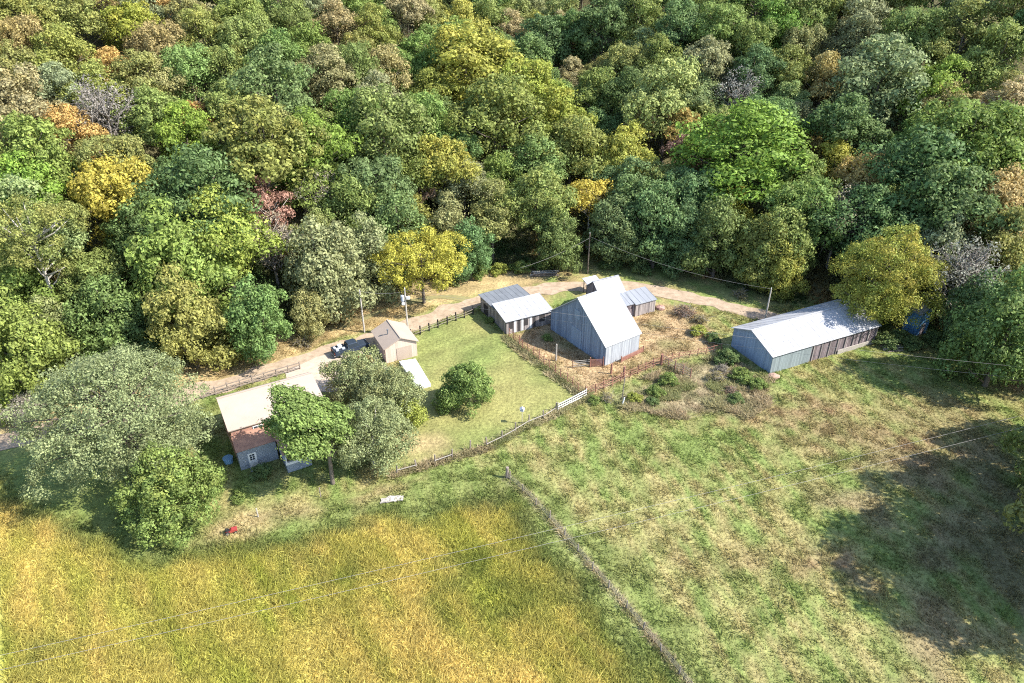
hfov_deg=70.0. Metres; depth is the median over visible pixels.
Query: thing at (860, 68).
broadleaf tree
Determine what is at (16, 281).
broadleaf tree
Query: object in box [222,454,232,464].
water tub
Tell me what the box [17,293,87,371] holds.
broadleaf tree
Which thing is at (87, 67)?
broadleaf tree
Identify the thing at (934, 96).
broadleaf tree
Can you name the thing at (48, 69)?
broadleaf tree
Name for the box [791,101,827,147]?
broadleaf tree
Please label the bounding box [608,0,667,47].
broadleaf tree
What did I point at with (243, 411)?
house
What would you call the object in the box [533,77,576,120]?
broadleaf tree
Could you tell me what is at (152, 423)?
broadleaf tree
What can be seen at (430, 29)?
broadleaf tree
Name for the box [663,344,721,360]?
corral fence
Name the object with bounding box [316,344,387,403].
broadleaf tree
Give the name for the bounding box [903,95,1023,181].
broadleaf tree
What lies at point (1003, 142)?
broadleaf tree
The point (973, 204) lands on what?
broadleaf tree
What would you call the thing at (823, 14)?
broadleaf tree
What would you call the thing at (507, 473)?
corner post
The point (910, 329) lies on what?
blue outhouse
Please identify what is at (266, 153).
broadleaf tree
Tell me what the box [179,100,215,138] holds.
orange maple
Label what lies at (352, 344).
pickup truck
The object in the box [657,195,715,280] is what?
broadleaf tree
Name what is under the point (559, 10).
broadleaf tree
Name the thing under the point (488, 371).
lawn grass
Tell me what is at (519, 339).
corral fence
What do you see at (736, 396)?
bush
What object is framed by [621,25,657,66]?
broadleaf tree
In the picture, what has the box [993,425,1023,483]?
broadleaf tree
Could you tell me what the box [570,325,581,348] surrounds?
barn door
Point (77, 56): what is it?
orange maple
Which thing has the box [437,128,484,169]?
broadleaf tree
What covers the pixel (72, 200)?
broadleaf tree
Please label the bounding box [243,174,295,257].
red maple
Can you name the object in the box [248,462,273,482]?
bush
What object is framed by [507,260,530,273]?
bush
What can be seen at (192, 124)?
broadleaf tree
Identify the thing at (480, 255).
broadleaf tree
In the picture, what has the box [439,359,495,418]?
broadleaf tree
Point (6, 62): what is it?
broadleaf tree
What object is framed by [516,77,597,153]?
broadleaf tree
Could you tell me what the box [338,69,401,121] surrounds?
broadleaf tree
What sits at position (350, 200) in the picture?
broadleaf tree
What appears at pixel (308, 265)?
broadleaf tree
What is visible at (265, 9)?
broadleaf tree
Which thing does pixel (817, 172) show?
broadleaf tree
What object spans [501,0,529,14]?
broadleaf tree
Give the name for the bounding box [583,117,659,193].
broadleaf tree
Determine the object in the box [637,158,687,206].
broadleaf tree
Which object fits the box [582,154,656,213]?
broadleaf tree
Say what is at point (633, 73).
broadleaf tree
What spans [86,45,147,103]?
orange maple
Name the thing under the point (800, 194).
broadleaf tree
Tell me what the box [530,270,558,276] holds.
log pile
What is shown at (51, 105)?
orange maple
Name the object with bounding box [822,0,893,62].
broadleaf tree
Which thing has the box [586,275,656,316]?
old barn
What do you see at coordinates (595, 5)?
broadleaf tree
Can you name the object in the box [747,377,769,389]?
bush
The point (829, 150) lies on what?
broadleaf tree
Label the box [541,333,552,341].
bush
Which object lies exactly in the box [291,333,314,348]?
bush
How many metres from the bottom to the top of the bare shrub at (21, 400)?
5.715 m
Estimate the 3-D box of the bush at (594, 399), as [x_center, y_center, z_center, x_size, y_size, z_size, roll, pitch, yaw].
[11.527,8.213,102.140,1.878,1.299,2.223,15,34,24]
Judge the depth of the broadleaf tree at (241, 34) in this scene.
141.74 m
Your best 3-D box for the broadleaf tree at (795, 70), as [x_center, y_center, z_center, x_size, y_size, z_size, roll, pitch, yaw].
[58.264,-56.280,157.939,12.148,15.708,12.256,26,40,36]
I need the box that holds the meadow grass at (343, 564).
[0,460,686,682]
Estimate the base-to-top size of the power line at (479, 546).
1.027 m
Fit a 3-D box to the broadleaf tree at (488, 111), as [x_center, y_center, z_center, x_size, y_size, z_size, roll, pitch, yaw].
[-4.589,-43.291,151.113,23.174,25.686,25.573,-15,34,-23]
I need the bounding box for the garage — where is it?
[371,319,418,363]
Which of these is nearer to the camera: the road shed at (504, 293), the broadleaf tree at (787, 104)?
the road shed at (504, 293)
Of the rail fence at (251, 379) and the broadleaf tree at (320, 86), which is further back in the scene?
the broadleaf tree at (320, 86)
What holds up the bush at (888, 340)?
on the ground at (528, 380)
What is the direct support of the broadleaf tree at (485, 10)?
on the ground at (528, 380)
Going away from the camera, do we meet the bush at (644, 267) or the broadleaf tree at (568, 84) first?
the bush at (644, 267)
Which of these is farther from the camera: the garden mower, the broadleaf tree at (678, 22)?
the broadleaf tree at (678, 22)
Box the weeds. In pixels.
[385,334,781,682]
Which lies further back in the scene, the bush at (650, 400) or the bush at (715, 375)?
the bush at (715, 375)
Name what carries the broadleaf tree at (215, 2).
on the ground at (528, 380)
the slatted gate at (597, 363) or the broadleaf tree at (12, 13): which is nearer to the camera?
the slatted gate at (597, 363)
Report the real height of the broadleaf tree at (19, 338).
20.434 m
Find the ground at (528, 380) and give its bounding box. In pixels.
[0,0,1023,682]
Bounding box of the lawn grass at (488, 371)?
[388,315,566,462]
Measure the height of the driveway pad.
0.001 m
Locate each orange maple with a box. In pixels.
[26,102,66,140]
[43,102,108,171]
[63,49,95,72]
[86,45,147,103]
[149,0,178,36]
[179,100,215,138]
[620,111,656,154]
[660,107,700,171]
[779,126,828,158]
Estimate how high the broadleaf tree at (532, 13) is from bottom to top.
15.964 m
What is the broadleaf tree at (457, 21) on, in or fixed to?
on the ground at (528, 380)
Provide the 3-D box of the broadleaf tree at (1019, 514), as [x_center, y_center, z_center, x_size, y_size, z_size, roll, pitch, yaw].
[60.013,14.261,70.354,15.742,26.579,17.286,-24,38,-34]
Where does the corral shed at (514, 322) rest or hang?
on the ground at (528, 380)
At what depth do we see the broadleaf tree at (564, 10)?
199.75 m
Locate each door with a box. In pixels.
[247,452,257,467]
[396,345,411,360]
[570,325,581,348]
[575,309,580,319]
[919,323,925,334]
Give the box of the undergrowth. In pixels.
[14,190,1023,392]
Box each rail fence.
[200,362,300,397]
[396,402,556,472]
[410,306,473,334]
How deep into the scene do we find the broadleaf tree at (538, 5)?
201.18 m
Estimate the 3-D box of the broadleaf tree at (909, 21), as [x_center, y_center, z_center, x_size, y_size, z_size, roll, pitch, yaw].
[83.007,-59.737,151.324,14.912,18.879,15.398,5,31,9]
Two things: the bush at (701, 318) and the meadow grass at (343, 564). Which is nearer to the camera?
the meadow grass at (343, 564)
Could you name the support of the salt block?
on the ground at (528, 380)
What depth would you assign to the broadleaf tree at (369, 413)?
86.72 m
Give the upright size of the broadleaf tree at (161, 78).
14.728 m
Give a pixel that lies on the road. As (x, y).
(439, 312)
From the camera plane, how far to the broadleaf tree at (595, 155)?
154.38 m
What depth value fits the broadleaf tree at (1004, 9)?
143.41 m
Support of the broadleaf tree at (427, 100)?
on the ground at (528, 380)
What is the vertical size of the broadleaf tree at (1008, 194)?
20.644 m
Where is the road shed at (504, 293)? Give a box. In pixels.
[478,284,529,322]
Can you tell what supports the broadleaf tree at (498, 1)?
on the ground at (528, 380)
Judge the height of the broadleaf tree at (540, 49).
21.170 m
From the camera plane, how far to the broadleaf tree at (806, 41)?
156.47 m
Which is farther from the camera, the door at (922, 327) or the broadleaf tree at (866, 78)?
the broadleaf tree at (866, 78)
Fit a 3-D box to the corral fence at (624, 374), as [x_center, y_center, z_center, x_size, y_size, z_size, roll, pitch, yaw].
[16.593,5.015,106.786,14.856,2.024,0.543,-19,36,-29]
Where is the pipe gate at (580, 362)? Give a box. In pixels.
[572,359,589,367]
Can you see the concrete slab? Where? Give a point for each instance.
(413, 367)
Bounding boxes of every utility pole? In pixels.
[359,290,364,332]
[400,288,409,327]
[587,233,590,273]
[764,288,771,318]
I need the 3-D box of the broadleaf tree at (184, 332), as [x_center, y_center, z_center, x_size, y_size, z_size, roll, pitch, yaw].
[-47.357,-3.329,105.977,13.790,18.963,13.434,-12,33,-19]
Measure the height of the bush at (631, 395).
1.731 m
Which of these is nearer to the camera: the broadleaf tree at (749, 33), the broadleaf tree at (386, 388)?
the broadleaf tree at (386, 388)
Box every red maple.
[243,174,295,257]
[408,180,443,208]
[659,133,709,166]
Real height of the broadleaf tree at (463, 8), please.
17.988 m
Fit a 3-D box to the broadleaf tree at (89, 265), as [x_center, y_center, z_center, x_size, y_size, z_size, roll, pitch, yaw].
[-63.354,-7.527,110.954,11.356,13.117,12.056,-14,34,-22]
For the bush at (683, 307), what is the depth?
123.11 m
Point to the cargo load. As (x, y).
(339, 346)
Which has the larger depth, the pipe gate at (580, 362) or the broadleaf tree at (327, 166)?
the broadleaf tree at (327, 166)
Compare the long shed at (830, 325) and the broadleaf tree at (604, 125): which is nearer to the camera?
the long shed at (830, 325)
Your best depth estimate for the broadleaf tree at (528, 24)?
177.63 m
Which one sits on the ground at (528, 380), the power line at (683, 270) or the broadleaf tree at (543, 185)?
the broadleaf tree at (543, 185)
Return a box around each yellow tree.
[66,150,170,260]
[367,223,473,303]
[563,177,615,247]
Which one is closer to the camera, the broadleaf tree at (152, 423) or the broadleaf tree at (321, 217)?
the broadleaf tree at (152, 423)
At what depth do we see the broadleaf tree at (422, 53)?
163.47 m
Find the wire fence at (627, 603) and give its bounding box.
[509,471,692,682]
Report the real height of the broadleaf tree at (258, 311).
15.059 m
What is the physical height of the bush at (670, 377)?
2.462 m
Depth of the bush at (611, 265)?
138.49 m
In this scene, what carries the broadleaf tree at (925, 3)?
on the ground at (528, 380)
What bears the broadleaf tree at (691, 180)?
on the ground at (528, 380)
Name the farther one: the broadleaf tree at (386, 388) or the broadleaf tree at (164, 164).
the broadleaf tree at (164, 164)
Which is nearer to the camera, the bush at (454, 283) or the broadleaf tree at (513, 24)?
the bush at (454, 283)
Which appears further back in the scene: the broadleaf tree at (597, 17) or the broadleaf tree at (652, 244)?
the broadleaf tree at (597, 17)
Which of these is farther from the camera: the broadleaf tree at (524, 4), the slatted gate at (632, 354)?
the broadleaf tree at (524, 4)
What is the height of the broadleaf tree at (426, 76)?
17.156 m
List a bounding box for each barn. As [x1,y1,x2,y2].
[550,285,641,365]
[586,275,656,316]
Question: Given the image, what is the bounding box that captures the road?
[0,281,779,450]
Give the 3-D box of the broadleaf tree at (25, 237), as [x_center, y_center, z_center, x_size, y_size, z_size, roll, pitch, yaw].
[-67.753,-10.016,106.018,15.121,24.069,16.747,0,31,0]
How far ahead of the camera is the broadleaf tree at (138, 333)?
105.97 m
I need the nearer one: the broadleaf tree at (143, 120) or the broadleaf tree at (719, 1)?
the broadleaf tree at (143, 120)
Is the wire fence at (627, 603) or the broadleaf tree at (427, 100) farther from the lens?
the broadleaf tree at (427, 100)
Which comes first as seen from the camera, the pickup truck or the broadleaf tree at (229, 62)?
the pickup truck
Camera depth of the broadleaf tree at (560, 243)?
133.79 m
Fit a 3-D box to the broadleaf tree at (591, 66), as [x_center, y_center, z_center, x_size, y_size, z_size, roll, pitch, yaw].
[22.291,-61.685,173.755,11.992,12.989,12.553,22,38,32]
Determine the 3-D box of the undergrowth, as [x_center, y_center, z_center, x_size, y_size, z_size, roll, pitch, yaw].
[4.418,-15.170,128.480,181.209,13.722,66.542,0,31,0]
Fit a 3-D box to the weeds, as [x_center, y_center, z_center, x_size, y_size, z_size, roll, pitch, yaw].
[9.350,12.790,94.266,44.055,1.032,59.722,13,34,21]
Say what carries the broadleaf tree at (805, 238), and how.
on the ground at (528, 380)
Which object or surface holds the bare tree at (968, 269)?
on the ground at (528, 380)
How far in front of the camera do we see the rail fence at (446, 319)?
120.46 m
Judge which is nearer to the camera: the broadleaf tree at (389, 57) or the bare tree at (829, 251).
the bare tree at (829, 251)
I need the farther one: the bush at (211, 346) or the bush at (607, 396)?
the bush at (211, 346)
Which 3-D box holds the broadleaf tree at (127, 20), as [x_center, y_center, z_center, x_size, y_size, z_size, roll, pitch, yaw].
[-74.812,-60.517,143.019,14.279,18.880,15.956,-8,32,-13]
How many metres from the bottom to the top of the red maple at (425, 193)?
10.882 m
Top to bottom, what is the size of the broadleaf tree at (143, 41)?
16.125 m
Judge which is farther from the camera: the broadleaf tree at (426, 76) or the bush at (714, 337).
the broadleaf tree at (426, 76)
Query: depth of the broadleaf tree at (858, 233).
122.74 m
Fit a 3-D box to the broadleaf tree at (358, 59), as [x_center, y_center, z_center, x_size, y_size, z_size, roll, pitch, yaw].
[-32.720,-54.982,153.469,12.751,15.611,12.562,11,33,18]
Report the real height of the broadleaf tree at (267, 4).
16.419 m
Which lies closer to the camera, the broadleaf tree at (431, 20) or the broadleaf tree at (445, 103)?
the broadleaf tree at (445, 103)
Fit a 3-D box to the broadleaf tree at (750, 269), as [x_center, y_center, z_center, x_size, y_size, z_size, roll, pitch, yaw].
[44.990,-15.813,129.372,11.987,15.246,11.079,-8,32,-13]
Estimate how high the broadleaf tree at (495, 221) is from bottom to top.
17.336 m
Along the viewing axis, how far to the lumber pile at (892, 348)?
114.15 m
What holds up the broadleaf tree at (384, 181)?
on the ground at (528, 380)
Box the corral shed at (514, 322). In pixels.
[492,293,551,333]
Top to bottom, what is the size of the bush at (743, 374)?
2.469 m
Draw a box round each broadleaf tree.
[0,0,61,42]
[0,11,64,60]
[0,38,51,106]
[0,61,69,157]
[0,109,79,194]
[0,134,13,192]
[0,148,78,233]
[0,173,91,290]
[0,191,93,303]
[0,241,64,346]
[0,280,94,426]
[0,340,216,505]
[1,0,34,27]
[15,20,97,97]
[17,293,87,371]
[24,0,111,48]
[28,59,89,140]
[51,57,128,126]
[54,245,132,315]
[57,181,102,236]
[59,272,147,375]
[66,130,157,217]
[78,0,124,46]
[95,0,164,57]
[99,190,185,273]
[99,300,163,369]
[104,437,227,553]
[109,48,176,107]
[110,83,186,162]
[114,0,167,23]
[122,17,187,85]
[122,192,247,356]
[125,142,263,262]
[130,51,200,103]
[140,260,243,385]
[145,155,197,215]
[151,98,226,172]
[154,40,219,107]
[159,0,217,40]
[173,3,231,71]
[176,182,290,297]
[193,41,257,90]
[194,92,331,227]
[197,0,214,7]
[199,0,242,6]
[200,78,249,141]
[212,0,267,47]
[212,12,275,69]
[213,0,279,24]
[217,41,321,118]
[221,272,295,365]
[237,25,307,95]
[238,104,297,141]
[253,133,339,213]
[258,381,358,484]
[259,0,283,13]
[265,0,330,42]
[278,213,379,325]
[280,103,364,209]
[282,206,337,261]
[283,19,336,75]
[288,0,347,43]
[289,286,331,340]
[291,41,360,121]
[299,107,342,160]
[308,170,383,237]
[311,0,371,50]
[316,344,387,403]
[319,86,379,147]
[321,0,373,44]
[324,393,420,477]
[326,40,385,89]
[328,151,417,219]
[330,208,400,305]
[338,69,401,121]
[338,82,439,186]
[339,29,378,62]
[345,0,404,55]
[351,364,427,415]
[358,8,400,44]
[360,43,414,92]
[361,190,430,288]
[363,0,402,18]
[370,184,435,238]
[382,0,434,48]
[382,45,425,95]
[390,147,445,221]
[396,88,457,154]
[396,395,429,429]
[399,29,440,74]
[402,66,464,115]
[406,132,483,209]
[412,22,454,64]
[414,0,448,27]
[414,0,455,33]
[416,19,531,128]
[419,96,471,137]
[425,188,474,278]
[430,157,495,219]
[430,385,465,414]
[433,21,473,34]
[434,68,551,160]
[435,15,491,78]
[437,0,466,11]
[437,0,490,33]
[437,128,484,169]
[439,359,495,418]
[446,215,496,281]
[462,29,521,80]
[463,0,512,34]
[468,0,509,12]
[468,178,525,259]
[479,149,523,203]
[480,105,525,154]
[487,30,515,49]
[490,55,558,134]
[490,161,580,255]
[491,7,532,38]
[492,133,575,208]
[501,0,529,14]
[507,0,533,32]
[510,32,559,94]
[514,12,573,69]
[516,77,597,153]
[520,8,555,39]
[521,0,551,15]
[531,111,609,185]
[532,210,584,273]
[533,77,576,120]
[540,0,579,37]
[542,9,586,67]
[544,95,579,119]
[546,0,577,16]
[546,8,591,71]
[556,55,587,98]
[568,0,633,62]
[570,64,623,124]
[577,51,620,95]
[578,136,615,186]
[578,193,647,264]
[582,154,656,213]
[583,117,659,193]
[586,106,623,145]
[589,0,627,37]
[589,64,654,123]
[591,24,615,51]
[601,40,653,92]
[603,173,682,237]
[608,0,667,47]
[609,179,694,267]
[618,0,662,33]
[618,51,715,163]
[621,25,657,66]
[633,32,695,94]
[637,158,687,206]
[652,0,713,53]
[653,165,733,237]
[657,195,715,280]
[663,0,699,31]
[666,95,817,204]
[674,34,736,99]
[677,70,733,122]
[678,193,752,278]
[685,0,747,76]
[690,104,740,159]
[695,0,732,35]
[701,185,757,243]
[723,42,787,98]
[725,0,793,19]
[726,15,781,75]
[729,92,801,161]
[732,203,819,288]
[733,210,800,288]
[746,0,813,52]
[750,240,811,300]
[753,43,817,91]
[760,174,848,250]
[763,79,812,106]
[772,148,830,206]
[775,0,837,45]
[779,21,830,63]
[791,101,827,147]
[800,48,854,106]
[802,91,893,174]
[807,182,915,281]
[810,137,861,199]
[819,0,875,36]
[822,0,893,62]
[826,30,935,146]
[826,222,950,328]
[827,149,897,202]
[830,49,887,94]
[849,120,1002,249]
[849,232,923,321]
[865,182,938,249]
[868,142,925,191]
[873,0,922,32]
[877,3,955,88]
[878,115,938,167]
[888,157,1023,252]
[895,53,976,118]
[902,209,979,317]
[903,0,952,24]
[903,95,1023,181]
[911,79,973,160]
[914,0,1008,73]
[931,262,1023,389]
[939,160,1023,254]
[939,204,1023,308]
[939,266,1019,346]
[942,0,999,42]
[949,75,1023,136]
[957,16,1023,95]
[970,0,1023,33]
[973,115,1023,182]
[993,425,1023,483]
[994,68,1023,105]
[995,484,1023,533]
[1003,7,1023,40]
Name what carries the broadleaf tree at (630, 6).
on the ground at (528, 380)
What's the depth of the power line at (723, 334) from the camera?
104.36 m
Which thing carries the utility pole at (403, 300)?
on the ground at (528, 380)
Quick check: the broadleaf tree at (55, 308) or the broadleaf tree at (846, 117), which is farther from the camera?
the broadleaf tree at (846, 117)
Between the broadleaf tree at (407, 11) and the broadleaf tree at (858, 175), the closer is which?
the broadleaf tree at (858, 175)
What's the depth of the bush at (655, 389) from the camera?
103.12 m
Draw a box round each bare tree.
[68,73,139,140]
[250,210,301,286]
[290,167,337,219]
[710,64,764,111]
[808,180,874,270]
[920,231,1011,330]
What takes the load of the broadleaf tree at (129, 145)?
on the ground at (528, 380)
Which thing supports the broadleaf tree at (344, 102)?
on the ground at (528, 380)
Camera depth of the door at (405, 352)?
111.45 m
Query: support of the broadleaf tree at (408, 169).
on the ground at (528, 380)
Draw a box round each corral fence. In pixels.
[508,328,586,394]
[585,357,660,392]
[662,353,691,376]
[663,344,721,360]
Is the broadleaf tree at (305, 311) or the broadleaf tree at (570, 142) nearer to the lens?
the broadleaf tree at (305, 311)
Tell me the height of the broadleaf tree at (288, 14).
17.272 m
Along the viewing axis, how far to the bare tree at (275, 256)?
121.31 m
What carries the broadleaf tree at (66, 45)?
on the ground at (528, 380)
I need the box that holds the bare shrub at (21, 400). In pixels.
[0,392,45,426]
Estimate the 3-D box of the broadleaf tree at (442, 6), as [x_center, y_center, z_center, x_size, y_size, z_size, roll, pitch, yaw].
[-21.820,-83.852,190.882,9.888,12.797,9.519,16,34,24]
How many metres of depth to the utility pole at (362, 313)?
117.05 m
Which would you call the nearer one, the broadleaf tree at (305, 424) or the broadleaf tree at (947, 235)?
the broadleaf tree at (305, 424)
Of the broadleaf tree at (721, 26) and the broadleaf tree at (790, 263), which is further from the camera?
the broadleaf tree at (721, 26)
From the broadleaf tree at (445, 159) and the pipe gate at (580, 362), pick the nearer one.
the pipe gate at (580, 362)
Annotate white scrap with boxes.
[380,495,403,502]
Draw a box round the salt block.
[768,373,779,379]
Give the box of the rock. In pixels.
[655,305,664,310]
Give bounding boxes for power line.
[1,427,1021,669]
[3,415,1021,654]
[408,290,1007,365]
[409,296,1023,378]
[594,238,769,288]
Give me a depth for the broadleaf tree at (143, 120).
125.42 m
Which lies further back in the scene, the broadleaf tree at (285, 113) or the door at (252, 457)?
the broadleaf tree at (285, 113)
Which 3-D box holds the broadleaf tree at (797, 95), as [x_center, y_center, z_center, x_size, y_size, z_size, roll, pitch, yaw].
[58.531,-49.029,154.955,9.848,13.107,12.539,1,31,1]
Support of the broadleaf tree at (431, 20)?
on the ground at (528, 380)
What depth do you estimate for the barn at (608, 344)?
111.56 m
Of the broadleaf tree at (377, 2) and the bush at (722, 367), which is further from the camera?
the broadleaf tree at (377, 2)
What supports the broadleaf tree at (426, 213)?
on the ground at (528, 380)
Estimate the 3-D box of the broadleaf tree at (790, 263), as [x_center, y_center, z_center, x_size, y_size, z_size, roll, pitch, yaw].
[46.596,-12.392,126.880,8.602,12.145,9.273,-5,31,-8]
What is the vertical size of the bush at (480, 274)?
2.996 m
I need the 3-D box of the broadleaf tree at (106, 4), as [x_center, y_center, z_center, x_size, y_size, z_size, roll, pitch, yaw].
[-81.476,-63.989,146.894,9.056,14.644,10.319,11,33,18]
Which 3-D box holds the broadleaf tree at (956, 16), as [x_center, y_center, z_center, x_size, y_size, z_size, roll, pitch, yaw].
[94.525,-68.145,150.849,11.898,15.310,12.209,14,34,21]
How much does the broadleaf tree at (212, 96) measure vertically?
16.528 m
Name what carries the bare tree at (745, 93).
on the ground at (528, 380)
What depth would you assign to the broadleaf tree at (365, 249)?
122.92 m
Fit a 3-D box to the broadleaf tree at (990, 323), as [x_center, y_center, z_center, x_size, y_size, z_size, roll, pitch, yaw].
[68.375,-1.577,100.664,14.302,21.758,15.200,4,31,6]
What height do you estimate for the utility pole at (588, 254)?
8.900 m
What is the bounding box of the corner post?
[505,466,508,478]
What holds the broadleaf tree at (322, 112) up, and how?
on the ground at (528, 380)
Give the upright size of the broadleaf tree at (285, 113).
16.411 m
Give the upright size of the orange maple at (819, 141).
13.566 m
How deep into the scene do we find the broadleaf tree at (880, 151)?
133.30 m
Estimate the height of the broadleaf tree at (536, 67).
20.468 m
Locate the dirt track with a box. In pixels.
[330,295,469,330]
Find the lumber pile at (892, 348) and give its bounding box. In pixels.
[880,344,903,351]
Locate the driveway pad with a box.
[285,348,382,391]
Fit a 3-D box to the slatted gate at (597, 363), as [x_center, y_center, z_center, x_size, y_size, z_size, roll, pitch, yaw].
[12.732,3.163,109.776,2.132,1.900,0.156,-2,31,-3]
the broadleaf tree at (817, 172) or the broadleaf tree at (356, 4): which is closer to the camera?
the broadleaf tree at (817, 172)
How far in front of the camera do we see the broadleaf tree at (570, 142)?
147.11 m
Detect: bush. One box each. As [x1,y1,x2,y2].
[203,338,225,353]
[230,488,249,504]
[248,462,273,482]
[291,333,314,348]
[448,278,460,286]
[472,265,487,280]
[485,316,494,323]
[489,263,507,276]
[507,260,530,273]
[527,257,553,270]
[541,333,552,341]
[587,394,600,405]
[599,258,623,270]
[601,392,613,403]
[625,391,643,402]
[628,258,652,275]
[645,383,666,398]
[645,396,659,405]
[657,372,679,386]
[670,302,696,318]
[690,312,712,323]
[690,324,708,335]
[704,331,722,343]
[706,367,726,382]
[712,362,730,373]
[713,348,741,366]
[721,384,736,393]
[726,391,744,404]
[727,366,754,384]
[729,287,747,298]
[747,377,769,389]
[766,290,784,303]
[871,330,900,351]
[887,328,910,343]
[901,334,928,351]
[922,329,947,349]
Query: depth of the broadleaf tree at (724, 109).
148.77 m
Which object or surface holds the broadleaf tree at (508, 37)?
on the ground at (528, 380)
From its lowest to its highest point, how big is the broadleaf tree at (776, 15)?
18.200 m
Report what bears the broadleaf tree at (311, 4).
on the ground at (528, 380)
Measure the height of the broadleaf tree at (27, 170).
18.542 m
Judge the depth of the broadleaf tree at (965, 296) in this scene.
109.89 m
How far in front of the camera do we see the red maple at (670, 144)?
148.84 m
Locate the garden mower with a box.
[225,526,236,535]
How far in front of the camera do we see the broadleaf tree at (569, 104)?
162.58 m
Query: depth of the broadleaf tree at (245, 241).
112.75 m
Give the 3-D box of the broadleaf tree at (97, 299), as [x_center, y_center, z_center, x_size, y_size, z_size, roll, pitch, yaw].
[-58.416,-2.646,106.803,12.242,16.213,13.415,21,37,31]
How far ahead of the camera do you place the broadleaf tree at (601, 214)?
134.82 m
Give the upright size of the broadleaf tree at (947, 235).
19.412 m
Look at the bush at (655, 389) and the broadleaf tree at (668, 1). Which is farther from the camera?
the broadleaf tree at (668, 1)
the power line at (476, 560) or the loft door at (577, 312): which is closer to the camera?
the power line at (476, 560)
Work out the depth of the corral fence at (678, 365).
108.30 m
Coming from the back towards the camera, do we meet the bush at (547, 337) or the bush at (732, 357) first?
the bush at (547, 337)
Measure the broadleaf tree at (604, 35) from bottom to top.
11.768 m
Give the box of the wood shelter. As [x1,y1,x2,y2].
[582,275,598,291]
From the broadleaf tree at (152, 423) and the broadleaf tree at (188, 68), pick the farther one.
the broadleaf tree at (188, 68)
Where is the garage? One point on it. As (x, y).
(395, 340)
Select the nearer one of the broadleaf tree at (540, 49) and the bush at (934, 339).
the bush at (934, 339)
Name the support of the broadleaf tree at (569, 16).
on the ground at (528, 380)
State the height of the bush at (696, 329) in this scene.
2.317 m
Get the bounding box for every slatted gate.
[590,357,603,366]
[620,345,643,362]
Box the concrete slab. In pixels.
[399,359,430,388]
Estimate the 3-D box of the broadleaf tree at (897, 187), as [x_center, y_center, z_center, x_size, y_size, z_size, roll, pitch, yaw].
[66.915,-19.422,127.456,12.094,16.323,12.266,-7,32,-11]
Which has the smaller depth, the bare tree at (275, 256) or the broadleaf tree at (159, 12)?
the bare tree at (275, 256)
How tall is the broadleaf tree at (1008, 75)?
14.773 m
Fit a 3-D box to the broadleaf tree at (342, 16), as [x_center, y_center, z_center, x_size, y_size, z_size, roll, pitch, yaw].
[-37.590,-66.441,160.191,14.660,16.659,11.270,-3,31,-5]
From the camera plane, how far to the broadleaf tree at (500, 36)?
165.23 m
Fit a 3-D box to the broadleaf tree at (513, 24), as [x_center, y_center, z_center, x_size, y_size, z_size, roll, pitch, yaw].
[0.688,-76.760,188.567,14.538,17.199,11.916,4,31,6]
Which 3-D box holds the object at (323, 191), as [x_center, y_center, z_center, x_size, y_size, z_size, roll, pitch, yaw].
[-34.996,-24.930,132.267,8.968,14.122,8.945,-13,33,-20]
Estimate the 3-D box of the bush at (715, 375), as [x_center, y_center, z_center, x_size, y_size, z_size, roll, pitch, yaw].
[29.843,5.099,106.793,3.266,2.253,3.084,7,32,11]
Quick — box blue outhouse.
[902,299,931,335]
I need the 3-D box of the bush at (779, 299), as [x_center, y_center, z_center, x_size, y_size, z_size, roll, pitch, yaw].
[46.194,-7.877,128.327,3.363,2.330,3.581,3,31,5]
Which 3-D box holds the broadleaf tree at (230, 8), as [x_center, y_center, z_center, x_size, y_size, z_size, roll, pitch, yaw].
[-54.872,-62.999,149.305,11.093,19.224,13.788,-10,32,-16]
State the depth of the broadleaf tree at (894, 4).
158.09 m
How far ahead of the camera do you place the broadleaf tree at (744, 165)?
134.19 m
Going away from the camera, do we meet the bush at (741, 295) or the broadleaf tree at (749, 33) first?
the bush at (741, 295)
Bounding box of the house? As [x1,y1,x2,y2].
[215,372,322,472]
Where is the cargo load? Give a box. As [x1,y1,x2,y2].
[333,344,344,351]
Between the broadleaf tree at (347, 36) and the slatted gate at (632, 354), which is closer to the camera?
the slatted gate at (632, 354)
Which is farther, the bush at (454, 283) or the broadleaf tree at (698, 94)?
the broadleaf tree at (698, 94)
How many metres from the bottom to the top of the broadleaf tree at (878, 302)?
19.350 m
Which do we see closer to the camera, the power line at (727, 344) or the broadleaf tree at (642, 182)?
the power line at (727, 344)
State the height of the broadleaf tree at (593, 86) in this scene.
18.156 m
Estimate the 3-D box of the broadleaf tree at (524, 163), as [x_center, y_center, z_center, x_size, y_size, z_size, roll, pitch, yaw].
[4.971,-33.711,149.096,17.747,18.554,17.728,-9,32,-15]
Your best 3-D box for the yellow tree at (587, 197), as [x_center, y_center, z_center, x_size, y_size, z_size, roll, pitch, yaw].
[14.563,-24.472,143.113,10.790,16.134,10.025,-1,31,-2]
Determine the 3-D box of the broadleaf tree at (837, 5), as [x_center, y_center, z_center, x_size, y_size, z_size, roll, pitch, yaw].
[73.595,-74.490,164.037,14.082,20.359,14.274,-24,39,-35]
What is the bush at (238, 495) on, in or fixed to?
on the ground at (528, 380)
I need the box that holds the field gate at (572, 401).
[557,388,586,409]
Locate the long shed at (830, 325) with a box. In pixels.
[731,299,881,372]
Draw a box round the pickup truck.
[330,338,369,357]
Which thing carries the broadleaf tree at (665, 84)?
on the ground at (528, 380)
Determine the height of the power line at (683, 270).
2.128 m
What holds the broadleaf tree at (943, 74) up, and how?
on the ground at (528, 380)

